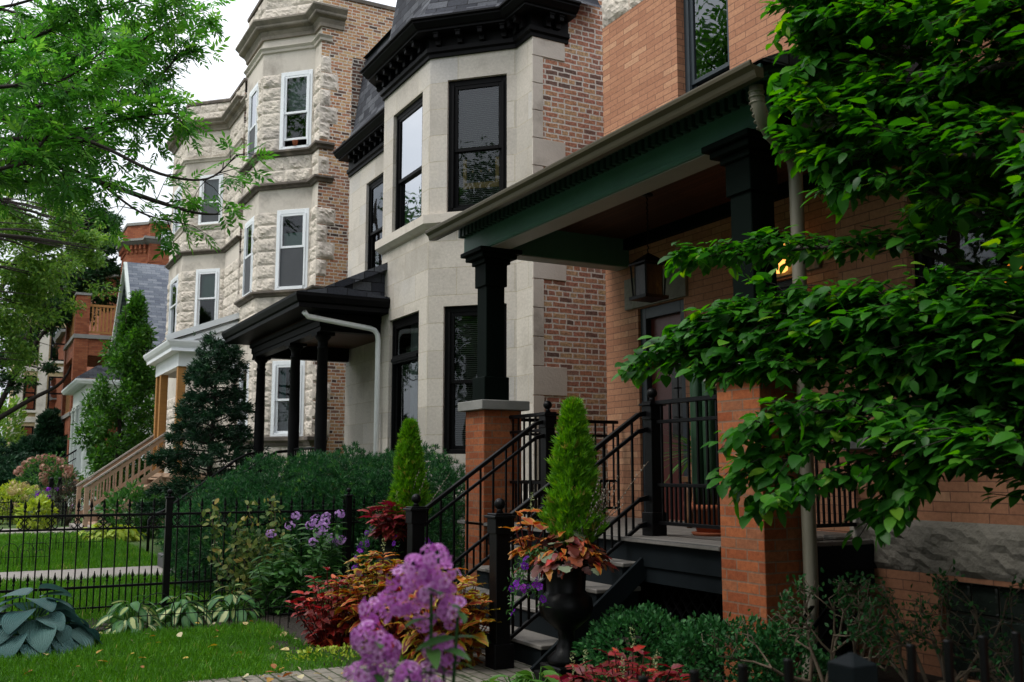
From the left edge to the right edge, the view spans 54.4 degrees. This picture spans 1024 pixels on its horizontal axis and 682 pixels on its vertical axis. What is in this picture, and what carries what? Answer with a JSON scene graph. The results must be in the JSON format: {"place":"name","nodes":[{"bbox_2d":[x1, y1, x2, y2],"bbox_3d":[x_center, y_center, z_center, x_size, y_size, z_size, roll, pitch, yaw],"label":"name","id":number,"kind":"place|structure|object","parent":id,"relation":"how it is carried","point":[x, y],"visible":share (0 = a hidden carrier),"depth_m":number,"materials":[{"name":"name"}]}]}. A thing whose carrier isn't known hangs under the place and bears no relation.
{"place":"outdoors","nodes":[
{"label":"outdoors","id":0,"kind":"place"},
{"bbox_2d":[6,292,65,445],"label":"apartment building","id":1,"kind":"structure","parent":0,"point":[54,351],"depth_m":63.60,"materials":[{"name":"beige stone"}]},
{"bbox_2d":[22,375,36,412],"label":"window","id":2,"kind":"structure","parent":1,"relation":"in","point":[30,408],"depth_m":62.99,"materials":[{"name":"black paint"}]},
{"bbox_2d":[47,376,62,411],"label":"window","id":3,"kind":"structure","parent":1,"relation":"in","point":[55,396],"depth_m":63.72,"materials":[{"name":"black paint"}]},
{"bbox_2d":[48,327,65,363],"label":"window","id":4,"kind":"structure","parent":1,"relation":"in","point":[57,338],"depth_m":64.11,"materials":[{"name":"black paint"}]},
{"bbox_2d":[0,566,162,580],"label":"concrete path","id":5,"kind":"structure","parent":0,"point":[78,572],"depth_m":13.71,"materials":[{"name":"grey concrete"}]},
{"bbox_2d":[86,274,120,439],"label":"brick house","id":6,"kind":"structure","parent":0,"point":[113,284],"depth_m":51.45,"materials":[{"name":"brick"}]},
{"bbox_2d":[0,530,248,618],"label":"lawn grass","id":7,"kind":"structure","parent":0,"point":[82,554],"depth_m":14.30,"materials":[{"name":"green plant"}]},
{"bbox_2d":[112,220,170,460],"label":"brick house","id":8,"kind":"structure","parent":0,"point":[143,243],"depth_m":44.26,"materials":[{"name":"red brick"}]},
{"bbox_2d":[0,0,396,434],"label":"sky","id":9,"kind":"structure","parent":0,"point":[223,78],"materials":[{"name":"white"}]},
{"bbox_2d":[162,77,247,472],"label":"stone house","id":10,"kind":"structure","parent":0,"point":[203,286],"depth_m":30.09,"materials":[{"name":"stone"}]},
{"bbox_2d":[172,183,205,233],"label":"window","id":11,"kind":"structure","parent":10,"relation":"in","point":[175,228],"depth_m":31.76,"materials":[{"name":"white paint"}]},
{"bbox_2d":[168,274,211,333],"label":"window","id":12,"kind":"structure","parent":10,"relation":"in","point":[205,306],"depth_m":30.79,"materials":[{"name":"white paint"}]},
{"bbox_2d":[194,268,219,325],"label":"window","id":13,"kind":"structure","parent":10,"relation":"in","point":[210,277],"depth_m":29.93,"materials":[{"name":"white paint"}]},
{"bbox_2d":[198,174,223,224],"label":"window","id":14,"kind":"structure","parent":10,"relation":"in","point":[210,191],"depth_m":30.23,"materials":[{"name":"white paint"}]},
{"bbox_2d":[234,0,395,492],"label":"stone house","id":15,"kind":"structure","parent":0,"point":[296,55],"depth_m":22.34,"materials":[{"name":"stone"}]},
{"bbox_2d":[238,363,290,424],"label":"window","id":16,"kind":"structure","parent":15,"relation":"in","point":[245,385],"depth_m":22.38,"materials":[{"name":"white paint"}]},
{"bbox_2d":[242,216,300,296],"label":"window","id":17,"kind":"structure","parent":15,"relation":"in","point":[291,224],"depth_m":22.95,"materials":[{"name":"white paint"}]},
{"bbox_2d":[247,79,302,158],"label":"window","id":18,"kind":"structure","parent":15,"relation":"in","point":[294,122],"depth_m":23.22,"materials":[{"name":"white glass"}]},
{"bbox_2d":[270,360,304,436],"bbox_3d":[-4.872,1.258,21.790,0.800,1.660,0.210,-2,-8,17],"label":"window","id":19,"kind":"structure","parent":15,"relation":"in","point":[277,429],"depth_m":21.80,"materials":[{"name":"white paint"}]},
{"bbox_2d":[275,208,308,289],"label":"window","id":20,"kind":"structure","parent":15,"relation":"in","point":[291,265],"depth_m":22.13,"materials":[{"name":"white paint"}]},
{"bbox_2d":[279,69,312,149],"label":"window","id":21,"kind":"structure","parent":15,"relation":"in","point":[300,92],"depth_m":22.66,"materials":[{"name":"white paint"}]},
{"bbox_2d":[188,653,533,681],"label":"brick path","id":22,"kind":"structure","parent":0,"point":[479,672],"depth_m":6.81,"materials":[{"name":"brick"}]},
{"bbox_2d":[0,507,853,681],"bbox_3d":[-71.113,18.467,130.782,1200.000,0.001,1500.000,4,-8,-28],"label":"lawn","id":23,"kind":"structure","parent":0,"point":[844,648],"depth_m":8.05,"materials":[{"name":"green plant"}]},
{"bbox_2d":[0,391,28,452],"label":"shrub","id":24,"kind":"object","parent":23,"relation":"on","point":[10,437],"visible":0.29,"depth_m":51.18,"materials":[{"name":"green plant"}]},
{"bbox_2d":[0,478,43,523],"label":"hydrangea","id":25,"kind":"object","parent":23,"relation":"on","point":[22,489],"visible":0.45,"depth_m":26.36,"materials":[{"name":"green plant"}]},
{"bbox_2d":[0,436,48,512],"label":"hedge","id":26,"kind":"object","parent":23,"relation":"on","point":[9,463],"visible":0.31,"depth_m":34.51,"materials":[{"name":"green plant"}]},
{"bbox_2d":[0,542,48,565],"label":"wire edging","id":27,"kind":"object","parent":23,"relation":"on","point":[16,557],"visible":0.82,"depth_m":14.41,"materials":[{"name":"black metal"}]},
{"bbox_2d":[0,499,64,526],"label":"garden fence","id":28,"kind":"object","parent":23,"relation":"on","point":[8,502],"visible":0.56,"depth_m":25.07,"materials":[{"name":"grey paint"}]},
{"bbox_2d":[14,493,57,528],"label":"leafy clump","id":29,"kind":"object","parent":23,"relation":"on","point":[45,502],"visible":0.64,"depth_m":23.81,"materials":[{"name":"green plant"}]},
{"bbox_2d":[8,406,67,486],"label":"dark yew","id":30,"kind":"object","parent":23,"relation":"on","point":[47,437],"visible":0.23,"depth_m":44.53,"materials":[{"name":"green plant"}]},
{"bbox_2d":[19,487,72,522],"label":"perennial clump","id":31,"kind":"object","parent":23,"relation":"on","point":[35,494],"visible":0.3,"depth_m":26.10,"materials":[{"name":"green plant"}]},
{"bbox_2d":[9,451,87,514],"bbox_3d":[-14.248,4.409,30.613,2.292,2.067,2.316,4,-8,-28],"label":"hydrangea","id":32,"kind":"object","parent":23,"relation":"on","point":[62,467],"visible":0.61,"depth_m":30.28,"materials":[{"name":"pink plant"}]},
{"bbox_2d":[0,583,102,659],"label":"hosta","id":33,"kind":"object","parent":23,"relation":"on","point":[67,628],"visible":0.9,"depth_m":7.72,"materials":[{"name":"green plant"}]},
{"bbox_2d":[49,473,83,525],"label":"shrub","id":34,"kind":"object","parent":23,"relation":"on","point":[59,498],"visible":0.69,"depth_m":25.67,"materials":[{"name":"green plant"}]},
{"bbox_2d":[29,530,106,550],"bbox_3d":[-7.724,3.490,17.342,1.240,0.364,0.008,4,-8,-28],"label":"wire edging","id":35,"kind":"object","parent":23,"relation":"on","point":[71,542],"visible":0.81,"depth_m":17.32,"materials":[{"name":"black metal"}]},
{"bbox_2d":[53,365,122,510],"bbox_3d":[-16.299,3.704,37.684,3.217,5.200,6.500,4,-8,-28],"label":"front porch","id":36,"kind":"object","parent":23,"relation":"on","point":[76,386],"visible":0.34,"depth_m":36.75,"materials":[{"name":"white paint"}]},
{"bbox_2d":[61,292,116,460],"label":"brick house","id":37,"kind":"structure","parent":23,"relation":"on","point":[82,347],"depth_m":43.17,"materials":[{"name":"red brick"}]},
{"bbox_2d":[78,523,146,541],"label":"hosta","id":38,"kind":"object","parent":23,"relation":"on","point":[123,533],"visible":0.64,"depth_m":19.73,"materials":[{"name":"green plant"}]},
{"bbox_2d":[68,289,158,506],"bbox_3d":[-11.110,1.749,28.136,2.574,6.611,2.492,4,-8,-28],"label":"upright tree","id":39,"kind":"object","parent":23,"relation":"on","point":[133,345],"visible":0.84,"depth_m":27.79,"materials":[{"name":"green plant"}]},
{"bbox_2d":[93,478,164,538],"bbox_3d":[-7.798,3.558,21.009,1.983,1.350,1.308,4,-8,-28],"label":"bush","id":40,"kind":"object","parent":23,"relation":"on","point":[123,492],"visible":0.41,"depth_m":20.71,"materials":[{"name":"green plant"}]},
{"bbox_2d":[111,262,168,466],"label":"cottage","id":41,"kind":"structure","parent":23,"relation":"on","point":[151,280],"depth_m":37.55,"materials":[{"name":"beige paint"}]},
{"bbox_2d":[69,312,238,531],"bbox_3d":[-8.277,1.880,24.324,4.124,5.599,3.850,4,-8,-28],"label":"front porch","id":42,"kind":"object","parent":23,"relation":"on","point":[171,355],"visible":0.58,"depth_m":23.54,"materials":[{"name":"white paint"}]},
{"bbox_2d":[83,613,230,633],"bbox_3d":[-3.845,2.560,8.889,2.500,0.001,1.150,4,-8,-28],"label":"planting bed","id":43,"kind":"object","parent":23,"relation":"on","point":[104,629],"visible":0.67,"depth_m":9.07,"materials":[{"name":"soil"}]},
{"bbox_2d":[90,595,167,636],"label":"hosta","id":44,"kind":"object","parent":43,"relation":"on","point":[129,620],"visible":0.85,"depth_m":8.70,"materials":[{"name":"green plant"}]},
{"bbox_2d":[151,593,217,627],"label":"hosta","id":45,"kind":"object","parent":43,"relation":"on","point":[188,617],"visible":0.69,"depth_m":9.07,"materials":[{"name":"green plant"}]},
{"bbox_2d":[0,488,402,615],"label":"iron fence","id":46,"kind":"object","parent":23,"relation":"on","point":[169,514],"visible":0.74,"depth_m":9.94,"materials":[{"name":"black metal"}]},
{"bbox_2d":[198,492,305,605],"bbox_3d":[-2.696,2.168,10.330,1.125,1.180,0.468,4,-8,-28],"label":"shrub","id":47,"kind":"object","parent":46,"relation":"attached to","point":[242,556],"visible":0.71,"depth_m":10.24,"materials":[{"name":"green plant"}]},
{"bbox_2d":[131,330,277,522],"bbox_3d":[-5.576,1.771,18.415,2.655,4.054,2.482,4,-8,-28],"label":"conifer","id":48,"kind":"object","parent":23,"relation":"on","point":[236,436],"visible":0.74,"depth_m":18.28,"materials":[{"name":"green plant"}]},
{"bbox_2d":[0,607,416,681],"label":"lawn grass","id":49,"kind":"structure","parent":23,"relation":"on","point":[193,647],"depth_m":7.34,"materials":[{"name":"green plant"}]},
{"bbox_2d":[138,586,297,629],"bbox_3d":[-2.612,2.405,8.943,1.412,0.344,0.008,4,-8,-28],"label":"wire edging","id":50,"kind":"object","parent":23,"relation":"on","point":[212,611],"visible":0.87,"depth_m":8.91,"materials":[{"name":"black metal"}]},
{"bbox_2d":[146,262,389,552],"bbox_3d":[-3.720,1.080,16.245,3.544,4.860,4.820,4,-8,-28],"label":"front porch","id":51,"kind":"object","parent":23,"relation":"on","point":[334,322],"visible":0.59,"depth_m":14.99,"materials":[{"name":"black paint"}]},
{"bbox_2d":[154,441,465,594],"bbox_3d":[-2.322,2.133,12.262,4.351,1.853,3.296,0,-7,3],"label":"yew hedge","id":52,"kind":"object","parent":23,"relation":"on","point":[366,475],"visible":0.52,"depth_m":11.61,"materials":[{"name":"green plant"}]},
{"bbox_2d":[227,607,484,666],"bbox_3d":[-1.306,2.580,9.022,2.300,0.001,3.420,4,-8,-28],"label":"planting bed","id":53,"kind":"object","parent":23,"relation":"on","point":[297,628],"visible":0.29,"depth_m":8.86,"materials":[{"name":"soil"}]},
{"bbox_2d":[200,583,264,621],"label":"hosta","id":54,"kind":"object","parent":53,"relation":"on","point":[230,599],"visible":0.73,"depth_m":9.43,"materials":[{"name":"green plant"}]},
{"bbox_2d":[246,551,311,615],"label":"perennial clump","id":55,"kind":"object","parent":53,"relation":"on","point":[276,574],"visible":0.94,"depth_m":9.73,"materials":[{"name":"green plant"}]},
{"bbox_2d":[259,510,346,612],"bbox_3d":[-2.052,2.191,9.906,0.801,1.021,0.859,4,-8,-28],"label":"phlox","id":56,"kind":"object","parent":53,"relation":"on","point":[318,553],"visible":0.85,"depth_m":9.93,"materials":[{"name":"purple plant"}]},
{"bbox_2d":[280,643,370,662],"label":"ground cover","id":57,"kind":"object","parent":53,"relation":"on","point":[332,647],"visible":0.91,"depth_m":7.44,"materials":[{"name":"green plant"}]},
{"bbox_2d":[286,567,367,647],"bbox_3d":[-1.465,2.176,8.092,0.800,0.686,0.795,4,-8,-28],"label":"coleus","id":58,"kind":"object","parent":53,"relation":"on","point":[332,633],"visible":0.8,"depth_m":7.97,"materials":[{"name":"red plant"}]},
{"bbox_2d":[307,573,378,611],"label":"perennial clump","id":59,"kind":"object","parent":53,"relation":"on","point":[311,583],"visible":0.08,"depth_m":9.46,"materials":[{"name":"orange plant"}]},
{"bbox_2d":[324,538,417,649],"bbox_3d":[-1.098,2.066,8.016,0.894,0.941,0.866,4,-8,-28],"label":"coleus","id":60,"kind":"object","parent":53,"relation":"on","point":[372,589],"visible":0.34,"depth_m":7.93,"materials":[{"name":"orange plant"}]},
{"bbox_2d":[356,574,423,659],"bbox_3d":[-0.844,2.137,7.618,0.732,0.700,0.740,4,-8,-28],"label":"coleus","id":61,"kind":"object","parent":53,"relation":"on","point":[395,628],"visible":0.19,"depth_m":7.53,"materials":[{"name":"orange plant"}]},
{"bbox_2d":[375,534,406,583],"bbox_3d":[-1.090,2.193,9.201,0.356,0.830,0.356,4,-8,-28],"label":"garden urn","id":62,"kind":"object","parent":53,"relation":"on","point":[389,547],"visible":0.2,"depth_m":9.12,"materials":[{"name":"black metal"}]},
{"bbox_2d":[349,522,378,575],"bbox_3d":[-1.244,1.973,9.316,0.668,0.579,0.473,4,-8,-28],"label":"petunia","id":63,"kind":"object","parent":62,"relation":"in","point":[361,546],"visible":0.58,"depth_m":9.18,"materials":[{"name":"purple plant"}]},
{"bbox_2d":[357,490,406,541],"bbox_3d":[-1.117,1.615,9.169,0.668,0.474,0.634,2,-8,-13],"label":"coleus","id":64,"kind":"object","parent":62,"relation":"in","point":[386,523],"visible":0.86,"depth_m":9.06,"materials":[{"name":"red plant"}]},
{"bbox_2d":[384,417,433,520],"bbox_3d":[-0.969,1.263,9.387,0.469,1.102,0.471,6,-10,-40],"label":"cypress topiary","id":65,"kind":"object","parent":62,"relation":"in","point":[409,462],"visible":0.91,"depth_m":9.32,"materials":[{"name":"green plant"}]},
{"bbox_2d":[390,529,437,563],"bbox_3d":[-0.887,1.905,9.122,0.524,0.503,0.301,2,-8,-15],"label":"petunia","id":66,"kind":"object","parent":62,"relation":"in","point":[429,541],"visible":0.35,"depth_m":9.11,"materials":[{"name":"purple plant"}]},
{"bbox_2d":[338,543,488,681],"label":"phlox","id":67,"kind":"object","parent":23,"relation":"on","point":[437,661],"visible":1,"depth_m":2.13,"materials":[{"name":"purple plant"}]},
{"bbox_2d":[384,565,499,670],"bbox_3d":[-0.471,2.046,7.281,0.909,0.806,0.891,-4,-8,25],"label":"coleus","id":68,"kind":"object","parent":23,"relation":"on","point":[471,625],"visible":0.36,"depth_m":7.12,"materials":[{"name":"orange plant"}]},
{"bbox_2d":[403,411,648,671],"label":"staircase","id":69,"kind":"structure","parent":23,"relation":"on","point":[526,633],"depth_m":7.45,"materials":[{"name":"grey metal"}]},
{"bbox_2d":[425,43,946,681],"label":"front porch","id":70,"kind":"object","parent":23,"relation":"on","point":[701,155],"visible":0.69,"depth_m":7.54,"materials":[{"name":"grey paint"}]},
{"bbox_2d":[628,192,668,302],"bbox_3d":[1.250,-0.876,9.154,0.260,1.005,0.260,4,-8,-28],"label":"lantern","id":71,"kind":"object","parent":70,"relation":"hanging from","point":[648,276],"visible":0.95,"depth_m":9.05,"materials":[{"name":"black metal"}]},
{"bbox_2d":[664,429,693,522],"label":"potted yucca","id":72,"kind":"object","parent":70,"relation":"on","point":[685,442],"visible":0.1,"depth_m":9.11,"materials":[{"name":"plant"}]},
{"bbox_2d":[682,476,692,527],"bbox_3d":[1.818,1.105,8.746,0.460,1.070,0.500,4,-8,-28],"label":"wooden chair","id":73,"kind":"object","parent":70,"relation":"on","point":[684,478],"visible":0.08,"depth_m":8.78,"materials":[{"name":"brown wood"}]},
{"bbox_2d":[690,373,720,536],"bbox_3d":[1.559,0.725,7.876,0.330,1.600,0.330,4,-8,-28],"label":"potted cactus","id":74,"kind":"object","parent":70,"relation":"on","point":[697,388],"visible":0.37,"depth_m":7.84,"materials":[{"name":"ceramic"}]},
{"bbox_2d":[615,653,942,681],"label":"planting bed","id":75,"kind":"object","parent":23,"relation":"on","point":[892,675],"visible":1,"depth_m":6.79,"materials":[{"name":"soil"}]},
{"bbox_2d":[481,670,542,681],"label":"hosta","id":76,"kind":"object","parent":75,"relation":"on","point":[526,674],"visible":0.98,"depth_m":5.96,"materials":[{"name":"green plant"}]},
{"bbox_2d":[507,666,570,681],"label":"hosta","id":77,"kind":"object","parent":75,"relation":"on","point":[550,671],"visible":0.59,"depth_m":6.11,"materials":[{"name":"green plant"}]},
{"bbox_2d":[534,559,599,681],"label":"garden urn","id":78,"kind":"object","parent":75,"relation":"on","point":[568,613],"visible":0.66,"depth_m":6.44,"materials":[{"name":"black metal"}]},
{"bbox_2d":[498,492,548,562],"bbox_3d":[0.115,1.247,6.647,0.344,0.472,0.351,4,-8,-28],"label":"coleus","id":79,"kind":"object","parent":78,"relation":"in","point":[529,536],"visible":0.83,"depth_m":6.65,"materials":[{"name":"orange plant"}]},
{"bbox_2d":[503,544,554,619],"bbox_3d":[0.120,1.567,6.508,0.346,0.478,0.454,-1,-7,7],"label":"petunia","id":80,"kind":"object","parent":78,"relation":"in","point":[519,576],"visible":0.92,"depth_m":6.44,"materials":[{"name":"purple plant"}]},
{"bbox_2d":[514,528,618,580],"bbox_3d":[0.376,1.381,6.572,0.662,0.345,0.651,4,-8,-28],"label":"bedding plant","id":81,"kind":"object","parent":78,"relation":"in","point":[574,556],"visible":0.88,"depth_m":6.40,"materials":[{"name":"orange plant"}]},
{"bbox_2d":[536,395,609,548],"bbox_3d":[0.414,0.911,6.708,0.493,1.108,0.494,4,-8,-28],"label":"cypress topiary","id":82,"kind":"object","parent":78,"relation":"on","point":[572,478],"visible":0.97,"depth_m":6.63,"materials":[{"name":"green plant"}]},
{"bbox_2d":[567,462,647,545],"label":"willow twigs","id":83,"kind":"object","parent":78,"relation":"in","point":[601,510],"visible":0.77,"depth_m":6.61,"materials":[{"name":"brown plant"}]},
{"bbox_2d":[544,626,703,681],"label":"coleus","id":84,"kind":"object","parent":75,"relation":"on","point":[625,674],"visible":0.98,"depth_m":5.35,"materials":[{"name":"red plant"}]},
{"bbox_2d":[571,600,836,681],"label":"boxwood hedge","id":85,"kind":"object","parent":75,"relation":"on","point":[685,633],"visible":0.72,"depth_m":5.86,"materials":[{"name":"green plant"}]},
{"bbox_2d":[698,567,933,681],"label":"pruned shrub","id":86,"kind":"object","parent":75,"relation":"on","point":[873,639],"visible":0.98,"depth_m":5.28,"materials":[{"name":"green plant"}]},
{"bbox_2d":[611,0,1023,551],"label":"leafy tree","id":87,"kind":"object","parent":75,"relation":"on","point":[971,348],"visible":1,"depth_m":5.05,"materials":[{"name":"green plant"}]},
{"bbox_2d":[835,559,1023,681],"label":"pruned shrub","id":88,"kind":"object","parent":75,"relation":"on","point":[942,591],"visible":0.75,"depth_m":5.29,"materials":[{"name":"green plant"}]},
{"bbox_2d":[928,591,1023,681],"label":"pruned shrub","id":89,"kind":"object","parent":75,"relation":"on","point":[973,639],"visible":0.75,"depth_m":5.12,"materials":[{"name":"green plant"}]},
{"bbox_2d":[989,663,1013,681],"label":"pruned shrub","id":90,"kind":"object","parent":75,"relation":"on","point":[1008,678],"visible":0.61,"depth_m":4.63,"materials":[{"name":"green plant"}]},
{"bbox_2d":[589,631,1023,681],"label":"picket fence","id":91,"kind":"object","parent":23,"relation":"on","point":[850,667],"visible":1,"depth_m":2.12,"materials":[{"name":"black metal"}]},
{"bbox_2d":[601,0,1023,681],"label":"brick house","id":92,"kind":"structure","parent":23,"relation":"on","point":[657,54],"depth_m":9.12,"materials":[{"name":"orange brick"}]},
{"bbox_2d":[640,299,687,519],"bbox_3d":[1.648,0.729,10.421,0.130,2.250,0.800,4,-8,-28],"label":"front door","id":93,"kind":"structure","parent":92,"relation":"in","point":[654,319],"depth_m":10.44,"materials":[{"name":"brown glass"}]},
{"bbox_2d":[683,0,729,92],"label":"window","id":94,"kind":"structure","parent":92,"relation":"in","point":[706,28],"depth_m":10.32,"materials":[{"name":"black glass"}]},
{"bbox_2d":[775,230,787,273],"bbox_3d":[2.355,-0.800,8.828,0.250,0.390,0.220,4,-8,-28],"label":"wall lamp","id":95,"kind":"object","parent":92,"relation":"attached to","point":[781,262],"visible":0.16,"depth_m":8.75,"materials":[{"name":"yellow glass"}]},
{"bbox_2d":[777,279,791,295],"bbox_3d":[2.512,0.195,8.841,0.100,1.500,0.500,4,-8,-28],"label":"window","id":96,"kind":"structure","parent":92,"relation":"in","point":[784,285],"depth_m":8.99,"materials":[{"name":"black glass"}]},
{"bbox_2d":[911,172,1023,405],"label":"window","id":97,"kind":"structure","parent":92,"relation":"in","point":[974,252],"depth_m":8.11,"materials":[{"name":"grey glass"}]},
{"bbox_2d":[945,580,1023,681],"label":"glass block window","id":98,"kind":"structure","parent":92,"relation":"in","point":[981,594],"depth_m":6.58,"materials":[{"name":"black glass"}]},
{"bbox_2d":[332,0,607,579],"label":"stone house","id":99,"kind":"structure","parent":0,"point":[458,106],"depth_m":13.63,"materials":[{"name":"stone"}]},
{"bbox_2d":[367,175,382,269],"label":"window","id":100,"kind":"structure","parent":99,"relation":"in","point":[375,211],"depth_m":18.64,"materials":[{"name":"black glass"}]},
{"bbox_2d":[391,312,476,450],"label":"window","id":101,"kind":"structure","parent":99,"relation":"in","point":[405,331],"depth_m":14.40,"materials":[{"name":"black glass"}]},
{"bbox_2d":[395,86,498,230],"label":"window","id":102,"kind":"structure","parent":99,"relation":"in","point":[408,201],"depth_m":14.27,"materials":[{"name":"grey glass"}]},
{"bbox_2d":[444,304,506,453],"bbox_3d":[-0.462,0.512,13.287,0.890,1.980,0.178,-2,-8,17],"label":"window","id":103,"kind":"structure","parent":99,"relation":"in","point":[456,311],"depth_m":13.36,"materials":[{"name":"black glass"}]},
{"bbox_2d":[448,75,506,211],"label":"window","id":104,"kind":"structure","parent":99,"relation":"in","point":[500,182],"depth_m":13.71,"materials":[{"name":"black glass"}]},
{"bbox_2d":[823,534,852,539],"bbox_3d":[2.388,1.438,7.294,0.200,0.035,0.120,4,-8,-28],"label":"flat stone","id":105,"kind":"object","parent":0,"point":[835,537],"visible":0.82,"depth_m":7.24,"materials":[{"name":"grey stone"}]},
{"label":"sidewalk","id":106,"kind":"structure","parent":0,"visible":0},
{"bbox_2d":[0,188,122,384],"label":"street tree","id":107,"kind":"object","parent":106,"relation":"on","point":[30,275],"visible":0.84,"depth_m":36.28,"materials":[{"name":"green plant"}]},
{"bbox_2d":[0,184,125,419],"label":"street tree","id":108,"kind":"object","parent":106,"relation":"on","point":[102,273],"visible":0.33,"depth_m":46.21,"materials":[{"name":"green plant"}]},
{"bbox_2d":[0,0,278,262],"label":"leafy tree","id":109,"kind":"object","parent":106,"relation":"on","point":[62,136],"visible":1,"depth_m":10.02,"materials":[{"name":"green plant"}]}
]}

